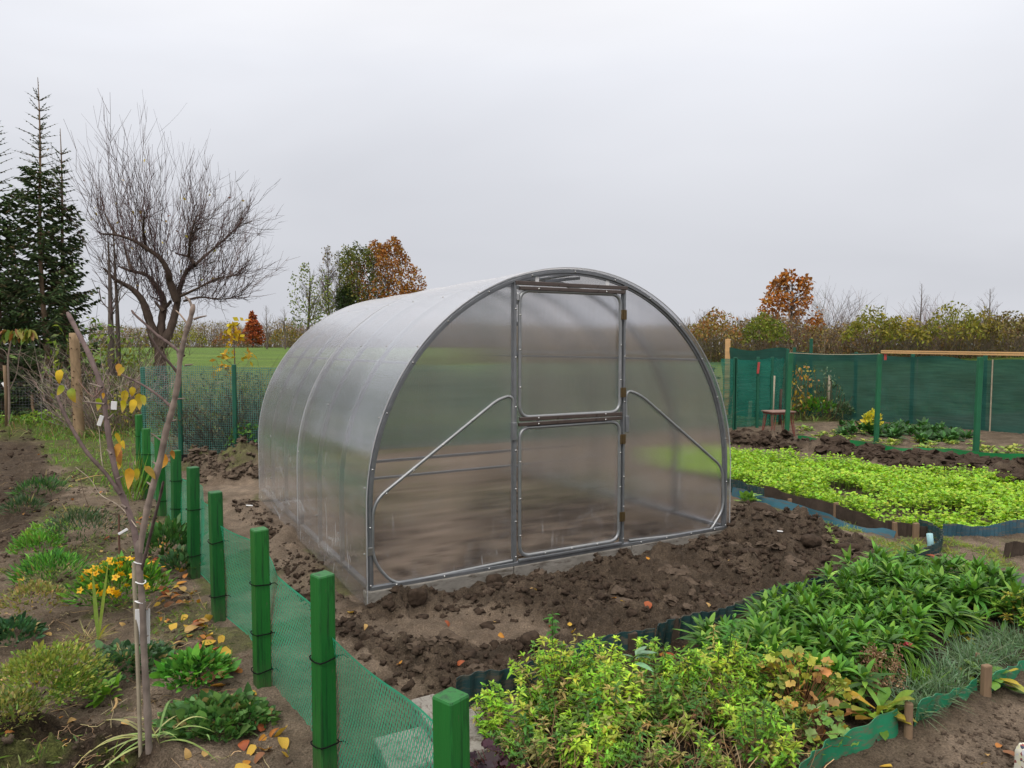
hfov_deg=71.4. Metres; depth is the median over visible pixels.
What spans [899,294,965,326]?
bare thicket
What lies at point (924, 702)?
corrugated edging
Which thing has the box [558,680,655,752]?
lime perennial
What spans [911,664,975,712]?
carnation tuft
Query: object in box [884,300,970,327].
bare thicket
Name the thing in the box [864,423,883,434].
leaf vegetable
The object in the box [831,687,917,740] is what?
primrose
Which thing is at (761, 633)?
lance leaf plant
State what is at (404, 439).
greenhouse
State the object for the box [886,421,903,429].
leaf vegetable
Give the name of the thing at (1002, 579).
lance leaf plant
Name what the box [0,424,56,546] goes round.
soil clods
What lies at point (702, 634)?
lance leaf plant
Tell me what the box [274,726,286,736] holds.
fallen leaf
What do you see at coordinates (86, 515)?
lavender
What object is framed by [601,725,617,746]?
yellow seedling
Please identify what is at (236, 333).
yellow sapling
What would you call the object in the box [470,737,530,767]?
purple heuchera
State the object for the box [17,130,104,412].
spruce tree
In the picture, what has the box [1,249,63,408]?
spruce tree
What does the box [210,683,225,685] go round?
fallen leaf
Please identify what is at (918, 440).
green weed
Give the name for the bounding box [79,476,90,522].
dead stalk
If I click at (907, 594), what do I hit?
lance leaf plant
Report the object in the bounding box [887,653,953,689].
grass tuft
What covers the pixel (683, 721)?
lime perennial
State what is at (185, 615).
fallen leaf
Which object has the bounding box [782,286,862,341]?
bare thicket
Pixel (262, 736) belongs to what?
fallen leaf
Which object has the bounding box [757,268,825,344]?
autumn tree
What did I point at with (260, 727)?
fallen leaf
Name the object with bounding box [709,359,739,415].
dark bush
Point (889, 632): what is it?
lance leaf plant
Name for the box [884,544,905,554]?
grass patch
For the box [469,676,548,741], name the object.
lime perennial
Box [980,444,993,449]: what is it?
green weed
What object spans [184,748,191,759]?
fallen leaf
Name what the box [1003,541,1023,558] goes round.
edging board
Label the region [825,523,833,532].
seedling
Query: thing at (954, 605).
lance leaf plant
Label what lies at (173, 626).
fallen leaf
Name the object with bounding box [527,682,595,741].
lime perennial
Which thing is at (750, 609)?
lance leaf plant
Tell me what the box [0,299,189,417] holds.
elder bush
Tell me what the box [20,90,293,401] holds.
apple tree
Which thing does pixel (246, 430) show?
grassy bush
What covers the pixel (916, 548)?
lance leaf plant
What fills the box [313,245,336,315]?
birch tree
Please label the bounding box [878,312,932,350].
hedge bush
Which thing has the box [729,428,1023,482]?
soil clods
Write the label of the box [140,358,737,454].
wire fence
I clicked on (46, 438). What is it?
short grass
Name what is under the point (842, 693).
pale columbine
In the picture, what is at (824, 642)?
lance leaf plant
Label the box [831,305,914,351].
hedge bush
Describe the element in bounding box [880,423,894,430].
leaf vegetable
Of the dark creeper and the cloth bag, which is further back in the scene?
the dark creeper
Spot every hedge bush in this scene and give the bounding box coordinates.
[166,322,210,347]
[211,325,249,347]
[265,326,303,347]
[690,307,747,352]
[739,311,810,349]
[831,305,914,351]
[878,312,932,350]
[899,301,1004,352]
[925,306,1023,351]
[980,310,1023,351]
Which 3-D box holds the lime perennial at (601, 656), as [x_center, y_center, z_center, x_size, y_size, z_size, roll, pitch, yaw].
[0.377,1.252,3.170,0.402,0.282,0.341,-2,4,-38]
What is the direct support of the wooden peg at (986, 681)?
on the ground at (464, 623)
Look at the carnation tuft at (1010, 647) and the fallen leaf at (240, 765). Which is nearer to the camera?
the fallen leaf at (240, 765)
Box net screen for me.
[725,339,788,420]
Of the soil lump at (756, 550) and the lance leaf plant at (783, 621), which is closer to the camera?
the lance leaf plant at (783, 621)
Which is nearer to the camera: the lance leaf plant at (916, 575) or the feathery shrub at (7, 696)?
the feathery shrub at (7, 696)
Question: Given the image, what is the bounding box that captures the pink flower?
[903,638,911,656]
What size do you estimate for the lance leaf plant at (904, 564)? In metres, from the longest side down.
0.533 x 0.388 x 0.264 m
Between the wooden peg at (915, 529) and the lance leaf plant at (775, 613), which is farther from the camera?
the wooden peg at (915, 529)
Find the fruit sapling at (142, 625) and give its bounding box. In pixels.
[55,296,206,756]
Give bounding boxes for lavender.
[32,504,140,545]
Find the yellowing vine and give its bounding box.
[791,363,824,420]
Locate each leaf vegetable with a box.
[834,425,852,436]
[838,419,846,425]
[841,419,855,426]
[841,422,868,434]
[855,421,862,429]
[859,422,873,432]
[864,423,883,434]
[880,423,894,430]
[884,426,908,437]
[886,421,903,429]
[900,425,915,434]
[911,432,932,442]
[912,428,930,436]
[912,430,934,443]
[915,417,929,425]
[923,423,937,433]
[932,430,956,442]
[935,424,944,432]
[936,421,948,429]
[942,426,964,440]
[955,428,972,438]
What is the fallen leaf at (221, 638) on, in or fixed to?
on the ground at (464, 623)
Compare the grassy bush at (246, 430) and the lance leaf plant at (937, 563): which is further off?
the grassy bush at (246, 430)
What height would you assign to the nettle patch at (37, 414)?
0.473 m
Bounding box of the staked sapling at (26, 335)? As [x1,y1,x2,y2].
[0,328,37,425]
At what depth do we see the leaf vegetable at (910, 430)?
12.52 m
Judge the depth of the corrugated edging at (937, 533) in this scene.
4.17 m
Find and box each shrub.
[0,634,118,717]
[0,683,57,730]
[45,662,103,705]
[92,386,166,432]
[803,365,854,420]
[833,399,854,414]
[990,589,1023,627]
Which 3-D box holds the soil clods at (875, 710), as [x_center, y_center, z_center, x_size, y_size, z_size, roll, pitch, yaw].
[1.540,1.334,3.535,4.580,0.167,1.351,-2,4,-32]
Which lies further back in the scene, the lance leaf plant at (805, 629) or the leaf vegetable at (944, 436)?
the leaf vegetable at (944, 436)
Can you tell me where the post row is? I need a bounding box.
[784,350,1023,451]
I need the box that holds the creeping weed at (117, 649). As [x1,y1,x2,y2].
[78,638,176,685]
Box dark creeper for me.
[0,610,48,646]
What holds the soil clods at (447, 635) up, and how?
on the ground at (464, 623)
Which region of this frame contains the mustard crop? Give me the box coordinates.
[730,442,1023,528]
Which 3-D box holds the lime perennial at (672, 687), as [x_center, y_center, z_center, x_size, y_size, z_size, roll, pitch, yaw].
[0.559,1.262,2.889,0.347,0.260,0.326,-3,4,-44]
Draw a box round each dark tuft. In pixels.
[0,494,50,514]
[3,469,74,497]
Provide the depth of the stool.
12.44 m
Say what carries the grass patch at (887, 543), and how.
on the ground at (464, 623)
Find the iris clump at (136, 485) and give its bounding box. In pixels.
[100,442,154,501]
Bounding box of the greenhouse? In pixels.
[258,267,730,605]
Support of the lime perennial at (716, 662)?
on the ground at (464, 623)
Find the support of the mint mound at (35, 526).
on the ground at (464, 623)
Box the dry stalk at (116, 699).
[111,697,121,711]
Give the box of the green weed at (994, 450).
[985,448,1003,452]
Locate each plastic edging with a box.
[731,487,895,538]
[798,435,1023,459]
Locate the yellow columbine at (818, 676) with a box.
[746,646,859,716]
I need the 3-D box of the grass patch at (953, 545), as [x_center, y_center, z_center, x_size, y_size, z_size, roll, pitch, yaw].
[3.451,1.247,5.588,0.283,0.068,0.272,1,1,44]
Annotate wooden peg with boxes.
[628,631,637,651]
[670,616,678,642]
[833,502,838,517]
[892,521,897,536]
[904,701,912,739]
[912,523,919,538]
[980,664,991,697]
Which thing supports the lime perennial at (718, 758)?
on the ground at (464, 623)
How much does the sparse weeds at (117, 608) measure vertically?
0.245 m
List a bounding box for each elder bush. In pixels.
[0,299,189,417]
[68,322,196,411]
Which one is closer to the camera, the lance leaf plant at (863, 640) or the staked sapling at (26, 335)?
the lance leaf plant at (863, 640)
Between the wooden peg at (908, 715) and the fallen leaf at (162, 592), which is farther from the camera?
the fallen leaf at (162, 592)
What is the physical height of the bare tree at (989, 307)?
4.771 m
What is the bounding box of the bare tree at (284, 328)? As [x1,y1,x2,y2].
[279,314,292,348]
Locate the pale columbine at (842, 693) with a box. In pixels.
[809,685,859,706]
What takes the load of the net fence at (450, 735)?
on the ground at (464, 623)
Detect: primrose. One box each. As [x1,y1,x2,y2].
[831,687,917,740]
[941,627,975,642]
[959,659,1023,693]
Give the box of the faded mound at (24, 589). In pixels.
[0,578,68,617]
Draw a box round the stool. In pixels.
[761,410,795,435]
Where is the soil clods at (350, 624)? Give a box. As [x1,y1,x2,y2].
[335,500,873,697]
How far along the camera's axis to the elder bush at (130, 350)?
15.84 m
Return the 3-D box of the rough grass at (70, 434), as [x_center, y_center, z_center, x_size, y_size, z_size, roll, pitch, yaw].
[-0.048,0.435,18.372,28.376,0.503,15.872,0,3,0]
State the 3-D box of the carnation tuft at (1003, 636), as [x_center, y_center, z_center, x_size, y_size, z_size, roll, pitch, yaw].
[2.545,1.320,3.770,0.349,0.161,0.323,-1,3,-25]
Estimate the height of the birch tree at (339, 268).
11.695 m
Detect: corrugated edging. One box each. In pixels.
[456,628,654,706]
[654,618,679,646]
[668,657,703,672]
[679,519,943,639]
[731,479,764,496]
[799,708,897,767]
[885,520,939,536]
[914,679,976,726]
[942,519,1023,536]
[992,660,1023,690]
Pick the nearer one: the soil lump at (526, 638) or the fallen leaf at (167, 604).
the soil lump at (526, 638)
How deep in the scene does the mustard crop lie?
7.53 m
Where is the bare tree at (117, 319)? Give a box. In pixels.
[105,223,129,375]
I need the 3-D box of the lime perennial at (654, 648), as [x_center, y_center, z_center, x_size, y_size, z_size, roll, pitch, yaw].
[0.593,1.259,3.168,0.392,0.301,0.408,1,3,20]
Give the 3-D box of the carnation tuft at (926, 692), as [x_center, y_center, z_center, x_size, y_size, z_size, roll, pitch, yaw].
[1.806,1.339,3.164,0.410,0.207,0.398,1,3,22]
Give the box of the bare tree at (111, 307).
[91,235,130,375]
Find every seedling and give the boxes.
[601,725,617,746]
[623,646,655,671]
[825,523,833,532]
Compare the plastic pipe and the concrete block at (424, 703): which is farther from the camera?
the plastic pipe
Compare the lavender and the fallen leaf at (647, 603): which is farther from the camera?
the lavender
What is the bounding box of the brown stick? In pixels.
[118,515,120,553]
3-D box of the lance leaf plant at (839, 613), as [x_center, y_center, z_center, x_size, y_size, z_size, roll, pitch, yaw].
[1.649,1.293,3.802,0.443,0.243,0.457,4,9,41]
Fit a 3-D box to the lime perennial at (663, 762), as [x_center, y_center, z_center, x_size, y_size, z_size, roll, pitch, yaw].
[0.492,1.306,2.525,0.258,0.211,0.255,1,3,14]
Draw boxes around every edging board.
[764,486,884,527]
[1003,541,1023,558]
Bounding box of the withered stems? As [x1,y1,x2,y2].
[490,671,838,767]
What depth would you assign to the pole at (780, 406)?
14.29 m
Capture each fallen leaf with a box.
[159,586,168,594]
[164,601,173,606]
[169,623,176,629]
[181,614,187,619]
[184,625,196,632]
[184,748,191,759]
[201,671,216,682]
[202,640,215,644]
[204,614,212,620]
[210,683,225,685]
[218,635,224,643]
[220,646,232,653]
[235,763,251,767]
[238,740,249,750]
[246,744,256,754]
[254,752,264,763]
[255,721,264,731]
[258,734,266,740]
[269,728,278,736]
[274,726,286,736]
[278,737,288,748]
[644,601,651,607]
[880,764,892,766]
[1003,750,1014,755]
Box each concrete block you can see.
[374,727,432,767]
[410,694,434,741]
[469,701,537,759]
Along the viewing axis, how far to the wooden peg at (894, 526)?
5.85 m
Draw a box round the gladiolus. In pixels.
[92,560,108,639]
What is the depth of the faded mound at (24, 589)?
4.07 m
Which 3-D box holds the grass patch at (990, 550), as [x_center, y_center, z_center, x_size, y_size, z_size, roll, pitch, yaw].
[3.600,1.252,5.364,0.325,0.088,0.328,-3,8,7]
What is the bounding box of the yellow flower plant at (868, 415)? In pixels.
[859,408,883,424]
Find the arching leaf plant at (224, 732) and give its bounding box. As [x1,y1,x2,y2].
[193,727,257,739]
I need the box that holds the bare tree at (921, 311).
[913,281,926,355]
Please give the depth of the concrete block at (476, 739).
2.80 m
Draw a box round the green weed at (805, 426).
[794,425,813,430]
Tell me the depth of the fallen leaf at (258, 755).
2.69 m
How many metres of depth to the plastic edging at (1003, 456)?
10.15 m
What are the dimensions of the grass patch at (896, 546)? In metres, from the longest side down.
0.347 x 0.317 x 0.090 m
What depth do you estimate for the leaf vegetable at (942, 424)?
13.36 m
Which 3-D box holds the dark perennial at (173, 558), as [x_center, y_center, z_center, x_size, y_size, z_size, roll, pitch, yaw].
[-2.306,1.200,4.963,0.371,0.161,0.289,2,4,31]
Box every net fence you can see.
[135,414,470,767]
[791,339,1023,433]
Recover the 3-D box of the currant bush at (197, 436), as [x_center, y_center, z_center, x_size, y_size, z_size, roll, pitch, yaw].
[-4.441,0.464,10.912,2.752,1.614,2.724,-3,4,-45]
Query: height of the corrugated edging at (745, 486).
0.188 m
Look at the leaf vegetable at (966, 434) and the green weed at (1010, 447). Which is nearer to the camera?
the green weed at (1010, 447)
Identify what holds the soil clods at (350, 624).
on the ground at (464, 623)
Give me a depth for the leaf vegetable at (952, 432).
11.72 m
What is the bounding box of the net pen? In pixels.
[721,357,783,429]
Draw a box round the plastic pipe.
[926,533,933,545]
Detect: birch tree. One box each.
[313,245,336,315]
[327,249,345,310]
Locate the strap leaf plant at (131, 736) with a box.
[83,699,217,767]
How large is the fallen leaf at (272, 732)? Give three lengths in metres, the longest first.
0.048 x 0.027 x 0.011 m
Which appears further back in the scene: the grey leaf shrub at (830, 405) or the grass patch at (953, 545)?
the grey leaf shrub at (830, 405)
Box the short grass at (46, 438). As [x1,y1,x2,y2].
[30,424,135,493]
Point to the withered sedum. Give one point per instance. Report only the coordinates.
(896, 664)
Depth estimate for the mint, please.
3.16 m
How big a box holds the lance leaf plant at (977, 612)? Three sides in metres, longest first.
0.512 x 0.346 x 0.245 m
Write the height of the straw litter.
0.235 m
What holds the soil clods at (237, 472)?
on the ground at (464, 623)
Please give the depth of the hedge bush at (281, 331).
79.99 m
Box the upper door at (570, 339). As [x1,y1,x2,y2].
[518,286,626,420]
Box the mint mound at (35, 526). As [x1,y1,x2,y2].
[20,518,79,541]
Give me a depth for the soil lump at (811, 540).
5.28 m
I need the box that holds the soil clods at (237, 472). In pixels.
[182,436,258,482]
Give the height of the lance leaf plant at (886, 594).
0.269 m
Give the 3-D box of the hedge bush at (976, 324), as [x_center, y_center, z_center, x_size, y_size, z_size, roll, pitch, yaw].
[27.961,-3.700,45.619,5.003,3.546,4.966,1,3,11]
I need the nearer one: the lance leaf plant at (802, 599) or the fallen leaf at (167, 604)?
the lance leaf plant at (802, 599)
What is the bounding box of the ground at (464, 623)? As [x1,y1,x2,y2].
[0,347,1023,767]
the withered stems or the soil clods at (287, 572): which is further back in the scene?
the soil clods at (287, 572)
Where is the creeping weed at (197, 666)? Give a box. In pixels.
[187,650,229,677]
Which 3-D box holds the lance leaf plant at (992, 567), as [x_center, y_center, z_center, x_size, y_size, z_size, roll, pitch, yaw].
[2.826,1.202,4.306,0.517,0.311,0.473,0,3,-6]
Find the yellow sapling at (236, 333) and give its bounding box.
[210,317,257,378]
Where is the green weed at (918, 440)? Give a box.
[911,437,926,442]
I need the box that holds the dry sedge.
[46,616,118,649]
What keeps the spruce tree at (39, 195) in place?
on the ground at (464, 623)
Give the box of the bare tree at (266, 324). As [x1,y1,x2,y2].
[260,307,274,348]
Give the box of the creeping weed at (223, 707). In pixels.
[152,682,282,742]
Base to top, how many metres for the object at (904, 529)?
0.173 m
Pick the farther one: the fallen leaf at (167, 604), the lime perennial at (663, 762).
the fallen leaf at (167, 604)
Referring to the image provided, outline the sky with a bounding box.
[0,0,1023,346]
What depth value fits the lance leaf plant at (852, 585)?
4.05 m
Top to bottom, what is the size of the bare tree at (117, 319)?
3.384 m
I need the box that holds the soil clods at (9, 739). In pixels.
[0,466,292,767]
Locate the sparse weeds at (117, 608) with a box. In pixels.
[0,439,288,767]
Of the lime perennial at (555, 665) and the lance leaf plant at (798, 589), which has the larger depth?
the lance leaf plant at (798, 589)
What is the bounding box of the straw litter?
[0,482,271,767]
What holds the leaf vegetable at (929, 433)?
on the ground at (464, 623)
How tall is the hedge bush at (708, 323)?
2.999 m
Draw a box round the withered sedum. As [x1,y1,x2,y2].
[854,641,907,696]
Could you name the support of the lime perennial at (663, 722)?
on the ground at (464, 623)
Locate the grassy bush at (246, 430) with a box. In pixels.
[220,419,258,445]
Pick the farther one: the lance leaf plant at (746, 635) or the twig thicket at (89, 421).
the twig thicket at (89, 421)
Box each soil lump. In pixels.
[408,588,427,605]
[485,573,502,584]
[519,630,540,651]
[647,592,654,598]
[735,547,760,556]
[749,502,776,511]
[800,534,821,547]
[836,542,862,549]
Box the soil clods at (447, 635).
[360,506,887,672]
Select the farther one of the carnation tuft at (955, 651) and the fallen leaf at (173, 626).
the fallen leaf at (173, 626)
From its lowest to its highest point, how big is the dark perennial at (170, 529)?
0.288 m
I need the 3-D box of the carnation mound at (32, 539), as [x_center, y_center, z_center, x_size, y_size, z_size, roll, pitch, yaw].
[-3.536,1.146,5.291,0.428,0.186,0.438,-2,3,-29]
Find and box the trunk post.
[69,333,84,437]
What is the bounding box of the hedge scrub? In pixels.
[86,308,1023,362]
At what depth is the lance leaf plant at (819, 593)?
3.97 m
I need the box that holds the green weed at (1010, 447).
[998,445,1018,450]
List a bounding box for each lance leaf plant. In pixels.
[675,612,754,664]
[679,628,760,683]
[682,614,735,651]
[712,603,767,635]
[713,620,797,680]
[727,628,801,691]
[734,590,807,633]
[736,607,816,655]
[738,597,781,628]
[743,612,818,651]
[757,584,822,626]
[762,597,836,652]
[763,634,845,701]
[768,576,840,613]
[768,624,831,653]
[781,614,877,682]
[792,601,854,626]
[793,650,894,715]
[796,598,862,651]
[797,584,841,615]
[807,559,893,598]
[807,607,887,663]
[812,586,856,618]
[819,575,887,605]
[820,625,904,688]
[826,540,908,584]
[828,584,908,623]
[831,558,922,597]
[841,594,896,636]
[861,618,925,671]
[864,586,907,615]
[864,608,945,668]
[867,593,947,648]
[869,557,917,598]
[873,558,946,600]
[879,559,912,577]
[880,576,959,627]
[886,567,983,613]
[891,584,985,645]
[894,541,930,569]
[896,547,957,594]
[902,566,989,620]
[913,593,1000,639]
[924,566,989,614]
[933,552,999,594]
[947,571,1023,620]
[949,554,1023,606]
[959,565,1023,605]
[981,569,1023,610]
[987,578,1023,630]
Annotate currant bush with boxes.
[117,365,267,453]
[184,359,276,446]
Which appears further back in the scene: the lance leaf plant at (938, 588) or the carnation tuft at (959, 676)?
the lance leaf plant at (938, 588)
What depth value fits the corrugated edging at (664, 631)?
3.71 m
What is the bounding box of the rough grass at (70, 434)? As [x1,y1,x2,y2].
[0,383,842,440]
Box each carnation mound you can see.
[2,526,67,555]
[4,544,97,586]
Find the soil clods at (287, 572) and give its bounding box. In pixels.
[232,499,363,616]
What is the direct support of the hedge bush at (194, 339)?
on the ground at (464, 623)
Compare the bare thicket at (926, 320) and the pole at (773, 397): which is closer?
the pole at (773, 397)
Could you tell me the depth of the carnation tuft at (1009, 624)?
3.97 m
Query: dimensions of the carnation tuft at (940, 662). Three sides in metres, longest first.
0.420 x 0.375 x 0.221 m
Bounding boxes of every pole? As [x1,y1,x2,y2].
[772,376,774,425]
[778,389,782,424]
[827,375,830,413]
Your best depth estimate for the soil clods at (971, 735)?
2.83 m
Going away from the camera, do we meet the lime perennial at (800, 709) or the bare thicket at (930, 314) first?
the lime perennial at (800, 709)
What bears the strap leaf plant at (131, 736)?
on the ground at (464, 623)
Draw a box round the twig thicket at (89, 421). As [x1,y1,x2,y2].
[7,329,198,433]
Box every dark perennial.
[129,513,208,557]
[155,544,206,570]
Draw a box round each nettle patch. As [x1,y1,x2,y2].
[0,412,47,427]
[18,407,100,425]
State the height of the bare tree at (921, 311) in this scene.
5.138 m
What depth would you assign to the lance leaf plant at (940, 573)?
4.18 m
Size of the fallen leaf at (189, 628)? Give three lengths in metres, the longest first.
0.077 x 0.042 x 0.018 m
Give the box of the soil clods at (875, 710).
[471,554,1020,767]
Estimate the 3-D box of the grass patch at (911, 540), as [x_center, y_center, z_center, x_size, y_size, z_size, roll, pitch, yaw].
[3.142,1.247,5.659,0.284,0.074,0.256,-10,4,-38]
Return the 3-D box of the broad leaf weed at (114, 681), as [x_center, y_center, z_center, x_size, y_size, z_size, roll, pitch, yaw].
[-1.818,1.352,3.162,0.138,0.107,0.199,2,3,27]
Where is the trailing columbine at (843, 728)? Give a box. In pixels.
[779,699,858,747]
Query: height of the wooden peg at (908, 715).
0.180 m
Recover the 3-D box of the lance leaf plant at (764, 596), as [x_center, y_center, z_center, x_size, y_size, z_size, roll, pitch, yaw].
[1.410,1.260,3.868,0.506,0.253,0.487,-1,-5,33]
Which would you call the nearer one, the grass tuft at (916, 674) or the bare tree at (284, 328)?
the grass tuft at (916, 674)
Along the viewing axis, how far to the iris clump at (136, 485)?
7.21 m
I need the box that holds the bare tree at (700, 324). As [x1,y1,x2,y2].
[694,309,708,351]
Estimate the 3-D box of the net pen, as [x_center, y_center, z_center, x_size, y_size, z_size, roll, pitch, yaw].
[4.960,0.211,14.071,2.492,1.500,0.420,-3,4,-43]
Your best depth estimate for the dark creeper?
3.76 m
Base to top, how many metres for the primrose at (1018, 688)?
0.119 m
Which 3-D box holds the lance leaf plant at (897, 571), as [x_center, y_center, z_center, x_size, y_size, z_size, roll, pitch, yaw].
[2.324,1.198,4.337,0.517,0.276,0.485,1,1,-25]
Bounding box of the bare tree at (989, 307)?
[973,288,1002,344]
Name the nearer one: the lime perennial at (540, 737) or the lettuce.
the lime perennial at (540, 737)
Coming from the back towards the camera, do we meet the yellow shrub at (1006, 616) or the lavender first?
the lavender
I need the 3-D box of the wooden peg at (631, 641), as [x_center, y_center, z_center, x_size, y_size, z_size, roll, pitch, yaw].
[0.607,1.340,3.603,0.050,0.170,0.030,-1,3,-17]
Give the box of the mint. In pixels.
[149,641,241,692]
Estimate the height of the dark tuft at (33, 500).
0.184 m
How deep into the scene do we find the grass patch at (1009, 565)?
5.08 m
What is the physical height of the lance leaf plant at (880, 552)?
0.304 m
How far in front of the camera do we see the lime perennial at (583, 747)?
2.54 m
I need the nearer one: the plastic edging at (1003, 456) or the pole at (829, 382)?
the plastic edging at (1003, 456)
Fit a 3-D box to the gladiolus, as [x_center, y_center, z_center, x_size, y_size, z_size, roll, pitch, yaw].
[-2.183,1.153,3.799,0.091,0.434,0.024,0,3,-4]
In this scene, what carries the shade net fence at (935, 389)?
on the ground at (464, 623)
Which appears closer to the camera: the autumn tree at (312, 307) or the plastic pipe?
the plastic pipe
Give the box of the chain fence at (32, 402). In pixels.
[0,380,70,421]
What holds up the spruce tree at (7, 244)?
on the ground at (464, 623)
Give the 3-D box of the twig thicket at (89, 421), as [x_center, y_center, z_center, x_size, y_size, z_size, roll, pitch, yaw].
[-7.455,0.037,13.347,3.130,2.124,3.063,-1,3,-17]
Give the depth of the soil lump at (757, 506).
6.34 m
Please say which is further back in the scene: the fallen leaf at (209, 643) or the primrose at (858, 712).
the fallen leaf at (209, 643)
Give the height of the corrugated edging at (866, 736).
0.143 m
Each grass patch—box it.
[841,523,864,532]
[868,537,896,544]
[873,538,910,550]
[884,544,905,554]
[891,544,912,552]
[896,536,925,546]
[926,544,966,555]
[934,536,963,542]
[943,538,970,547]
[964,542,1003,557]
[977,551,1014,566]
[1001,559,1020,568]
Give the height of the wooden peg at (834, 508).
0.200 m
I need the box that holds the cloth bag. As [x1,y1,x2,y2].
[1013,743,1023,767]
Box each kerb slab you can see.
[363,567,512,604]
[513,546,630,575]
[631,530,722,555]
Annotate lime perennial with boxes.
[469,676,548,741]
[486,717,552,767]
[499,706,576,767]
[507,610,591,713]
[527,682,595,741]
[557,717,629,767]
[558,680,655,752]
[560,633,633,695]
[561,658,649,734]
[613,635,687,695]
[614,666,698,740]
[617,719,687,767]
[619,679,683,728]
[649,680,741,745]
[660,648,718,713]
[671,734,735,767]
[686,613,771,703]
[692,665,782,740]
[694,696,804,767]
[723,641,793,693]
[745,676,811,723]
[750,710,828,763]
[771,641,814,694]
[801,662,836,700]
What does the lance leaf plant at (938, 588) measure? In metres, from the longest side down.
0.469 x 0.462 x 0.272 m
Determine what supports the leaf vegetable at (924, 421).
on the ground at (464, 623)
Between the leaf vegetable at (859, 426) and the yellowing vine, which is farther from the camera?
the yellowing vine
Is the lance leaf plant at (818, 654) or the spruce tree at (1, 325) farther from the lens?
the spruce tree at (1, 325)
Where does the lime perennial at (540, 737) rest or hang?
on the ground at (464, 623)
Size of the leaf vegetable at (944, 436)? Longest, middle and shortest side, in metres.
0.521 x 0.371 x 0.186 m
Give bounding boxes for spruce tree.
[0,77,102,417]
[0,126,59,415]
[0,239,42,414]
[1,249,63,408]
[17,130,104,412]
[23,257,105,402]
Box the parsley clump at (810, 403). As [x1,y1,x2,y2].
[790,394,837,412]
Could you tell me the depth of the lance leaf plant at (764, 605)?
3.75 m
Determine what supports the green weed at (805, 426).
on the ground at (464, 623)
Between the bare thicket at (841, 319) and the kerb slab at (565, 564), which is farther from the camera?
the bare thicket at (841, 319)
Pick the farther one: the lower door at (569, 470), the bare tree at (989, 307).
the bare tree at (989, 307)
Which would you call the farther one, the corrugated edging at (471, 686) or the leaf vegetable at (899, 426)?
the leaf vegetable at (899, 426)
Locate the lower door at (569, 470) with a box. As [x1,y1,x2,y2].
[518,416,625,556]
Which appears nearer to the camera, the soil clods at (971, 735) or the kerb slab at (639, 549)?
the soil clods at (971, 735)
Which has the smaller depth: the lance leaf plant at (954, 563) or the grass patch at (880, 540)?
the lance leaf plant at (954, 563)
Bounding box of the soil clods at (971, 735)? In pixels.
[891,699,1023,767]
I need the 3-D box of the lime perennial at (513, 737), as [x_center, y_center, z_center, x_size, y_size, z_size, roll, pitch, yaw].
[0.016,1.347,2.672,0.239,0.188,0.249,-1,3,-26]
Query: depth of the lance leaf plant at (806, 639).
3.48 m
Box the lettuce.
[735,490,761,501]
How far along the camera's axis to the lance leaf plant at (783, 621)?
3.58 m
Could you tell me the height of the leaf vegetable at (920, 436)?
0.184 m
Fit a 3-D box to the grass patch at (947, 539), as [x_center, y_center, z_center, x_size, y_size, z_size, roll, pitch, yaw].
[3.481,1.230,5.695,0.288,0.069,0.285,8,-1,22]
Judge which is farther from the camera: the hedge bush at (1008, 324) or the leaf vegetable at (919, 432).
the hedge bush at (1008, 324)
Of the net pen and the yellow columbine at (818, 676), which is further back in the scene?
the net pen
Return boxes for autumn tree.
[241,310,265,347]
[285,262,334,329]
[329,241,386,314]
[334,284,355,310]
[342,236,427,304]
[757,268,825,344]
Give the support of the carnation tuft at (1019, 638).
on the ground at (464, 623)
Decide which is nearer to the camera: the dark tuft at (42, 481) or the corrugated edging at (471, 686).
the corrugated edging at (471, 686)
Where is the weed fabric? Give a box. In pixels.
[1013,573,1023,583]
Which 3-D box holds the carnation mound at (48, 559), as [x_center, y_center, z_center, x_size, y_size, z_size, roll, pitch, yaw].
[-2.974,1.147,4.564,0.510,0.207,0.520,2,4,37]
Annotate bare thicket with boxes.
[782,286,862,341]
[809,283,879,343]
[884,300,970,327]
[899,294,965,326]
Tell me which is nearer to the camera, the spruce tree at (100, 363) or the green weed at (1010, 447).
the green weed at (1010, 447)
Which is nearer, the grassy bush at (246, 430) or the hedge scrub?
the grassy bush at (246, 430)
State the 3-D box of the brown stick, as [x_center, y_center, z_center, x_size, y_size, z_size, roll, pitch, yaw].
[-3.002,1.158,5.446,0.019,0.320,0.016,0,3,0]
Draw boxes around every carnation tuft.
[866,672,946,729]
[889,658,970,710]
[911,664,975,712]
[914,642,976,685]
[918,653,994,701]
[921,622,1010,667]
[930,626,1015,678]
[960,629,1023,670]
[968,623,1023,652]
[979,616,1023,650]
[985,594,1023,628]
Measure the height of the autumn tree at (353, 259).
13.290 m
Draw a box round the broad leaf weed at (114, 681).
[82,671,123,707]

